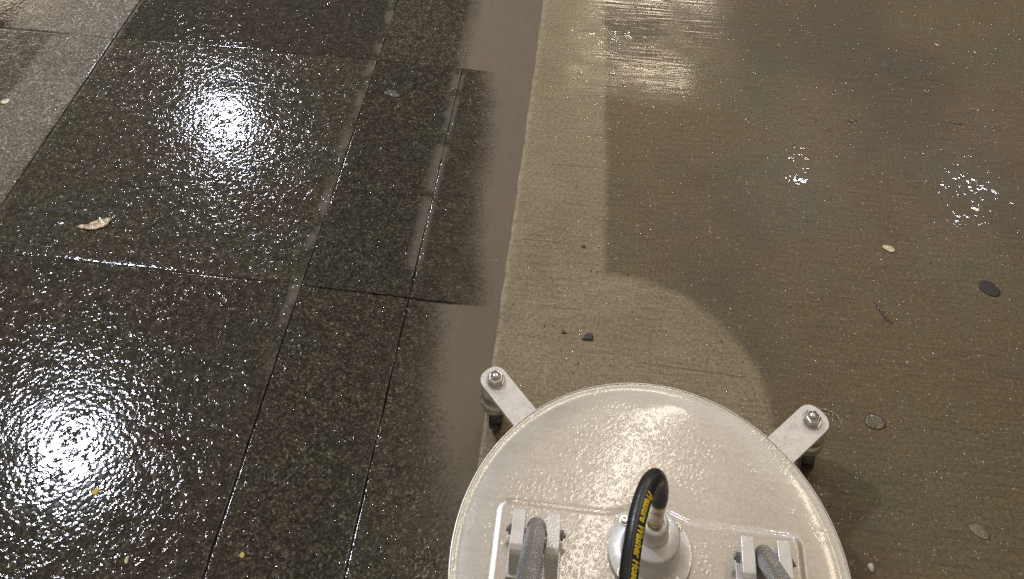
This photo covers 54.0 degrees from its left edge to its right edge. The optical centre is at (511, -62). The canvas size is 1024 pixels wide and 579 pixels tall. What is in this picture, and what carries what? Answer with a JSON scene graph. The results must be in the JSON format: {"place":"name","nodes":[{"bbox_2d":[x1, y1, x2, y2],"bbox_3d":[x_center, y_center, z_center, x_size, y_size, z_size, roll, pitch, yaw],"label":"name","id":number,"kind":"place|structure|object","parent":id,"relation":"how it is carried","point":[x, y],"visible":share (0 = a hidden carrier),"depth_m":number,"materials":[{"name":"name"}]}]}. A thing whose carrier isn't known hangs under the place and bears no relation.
{"place":"outdoors","nodes":[
{"label":"outdoors","id":0,"kind":"place"},
{"bbox_2d":[476,0,1023,578],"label":"concrete walk","id":1,"kind":"structure","parent":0,"point":[662,136],"depth_m":1.86,"materials":[{"name":"brown concrete"}]},
{"bbox_2d":[582,333,592,340],"bbox_3d":[0.127,0.672,1.695,0.020,0.003,0.015,4,35,5],"label":"pebble","id":2,"kind":"object","parent":1,"relation":"on","point":[588,337],"visible":1,"depth_m":1.69,"materials":[{"name":"grey stone"}]},
{"bbox_2d":[447,367,850,578],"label":"surface cleaner","id":3,"kind":"object","parent":1,"relation":"on","point":[629,481],"visible":1,"depth_m":1.38,"materials":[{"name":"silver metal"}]},
{"bbox_2d":[497,12,1023,568],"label":"grit","id":4,"kind":"object","parent":1,"relation":"on","point":[757,226],"visible":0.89,"depth_m":1.82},
{"bbox_2d":[867,563,873,572],"bbox_3d":[0.500,0.877,1.401,0.010,0.004,0.013,4,35,5],"label":"pebble","id":5,"kind":"object","parent":1,"relation":"on","point":[870,566],"visible":1,"depth_m":1.40,"materials":[{"name":"grey stone"}]},
{"bbox_2d":[864,414,885,429],"bbox_3d":[0.569,0.758,1.575,0.033,0.001,0.026,4,35,5],"label":"gum spot","id":6,"kind":"object","parent":1,"relation":"on","point":[874,421],"visible":1,"depth_m":1.57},
{"bbox_2d":[874,300,892,323],"bbox_3d":[0.640,0.646,1.736,0.008,0.003,0.050,-11,36,-16],"label":"bark fragment","id":7,"kind":"object","parent":1,"relation":"on","point":[882,312],"visible":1,"depth_m":1.73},
{"bbox_2d":[882,245,894,251],"bbox_3d":[0.691,0.570,1.845,0.021,0.002,0.014,4,35,5],"label":"fallen petal","id":8,"kind":"object","parent":1,"relation":"on","point":[889,248],"visible":1,"depth_m":1.84,"materials":[{"name":"beige plant"}]},
{"bbox_2d":[950,120,962,124],"bbox_3d":[0.933,0.388,2.110,0.026,0.002,0.010,17,38,22],"label":"bark crumb","id":9,"kind":"object","parent":1,"relation":"on","point":[955,122],"visible":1,"depth_m":2.11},
{"bbox_2d":[968,523,989,539],"bbox_3d":[0.671,0.850,1.443,0.030,0.001,0.020,18,39,24],"label":"gum spot","id":10,"kind":"object","parent":1,"relation":"on","point":[978,530],"visible":1,"depth_m":1.44,"materials":[{"name":"beige rubber"}]},
{"bbox_2d":[979,280,1000,296],"bbox_3d":[0.844,0.619,1.776,0.035,0.001,0.033,4,35,5],"label":"gum spot","id":11,"kind":"object","parent":1,"relation":"on","point":[989,288],"visible":1,"depth_m":1.78,"materials":[{"name":"grey rubber"}]},
{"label":"pavement","id":12,"kind":"structure","parent":0,"visible":0},
{"bbox_2d":[421,0,542,578],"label":"muddy water","id":13,"kind":"structure","parent":12,"relation":"on","point":[501,43],"depth_m":1.85,"materials":[{"name":"brown liquid"}]},
{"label":"ground","id":14,"kind":"structure","parent":0,"visible":0},
{"bbox_2d":[0,28,114,207],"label":"paving slab","id":15,"kind":"structure","parent":14,"relation":"on","point":[44,76],"depth_m":2.19,"materials":[{"name":"grey stone"}]},
{"bbox_2d":[0,99,9,103],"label":"fallen petal","id":16,"kind":"object","parent":15,"relation":"on","point":[5,101],"visible":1,"depth_m":2.15,"materials":[{"name":"beige plant"}]},
{"bbox_2d":[0,0,140,37],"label":"paving slab","id":17,"kind":"structure","parent":14,"relation":"on","point":[103,18],"depth_m":2.38,"materials":[{"name":"grey stone"}]},
{"bbox_2d":[0,254,300,578],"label":"paving slab","id":18,"kind":"structure","parent":14,"relation":"on","point":[135,396],"depth_m":1.59,"materials":[{"name":"grey stone"}]},
{"bbox_2d":[91,488,99,494],"bbox_3d":[-0.613,0.815,1.480,0.011,0.002,0.010,4,35,5],"label":"fallen petal","id":19,"kind":"object","parent":18,"relation":"on","point":[95,491],"visible":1,"depth_m":1.48,"materials":[{"name":"yellow plant"}]},
{"bbox_2d":[0,39,377,285],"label":"paving slab","id":20,"kind":"structure","parent":14,"relation":"on","point":[209,160],"depth_m":2.01,"materials":[{"name":"grey stone"}]},
{"bbox_2d":[77,217,110,229],"bbox_3d":[-0.781,0.537,1.880,0.061,0.006,0.022,-13,37,-18],"label":"dead leaf","id":21,"kind":"object","parent":20,"relation":"on","point":[96,224],"visible":1,"depth_m":1.88,"materials":[{"name":"beige plant"}]},
{"bbox_2d":[115,0,397,59],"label":"paving slab","id":22,"kind":"structure","parent":14,"relation":"on","point":[358,29],"depth_m":2.36,"materials":[{"name":"grey stone"}]},
{"bbox_2d":[203,286,408,578],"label":"paving slab","id":23,"kind":"structure","parent":14,"relation":"on","point":[293,509],"depth_m":1.54,"materials":[{"name":"grey stone"}]},
{"bbox_2d":[302,60,461,298],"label":"paving slab","id":24,"kind":"structure","parent":14,"relation":"on","point":[371,235],"depth_m":1.97,"materials":[{"name":"grey stone"}]},
{"bbox_2d":[384,90,399,96],"bbox_3d":[-0.259,0.336,2.178,0.038,0.001,0.020,14,37,19],"label":"gum spot","id":25,"kind":"object","parent":24,"relation":"on","point":[392,93],"visible":1,"depth_m":2.18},
{"bbox_2d":[345,299,453,578],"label":"paving slab","id":26,"kind":"structure","parent":14,"relation":"on","point":[395,537],"depth_m":1.50,"materials":[{"name":"grey stone"}]},
{"bbox_2d":[378,0,476,68],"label":"paving slab","id":27,"kind":"structure","parent":14,"relation":"on","point":[427,32],"depth_m":2.35,"materials":[{"name":"grey stone"}]},
{"bbox_2d":[409,69,494,305],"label":"paving slab","id":28,"kind":"structure","parent":14,"relation":"on","point":[446,271],"depth_m":1.92,"materials":[{"name":"grey stone"}]}
]}

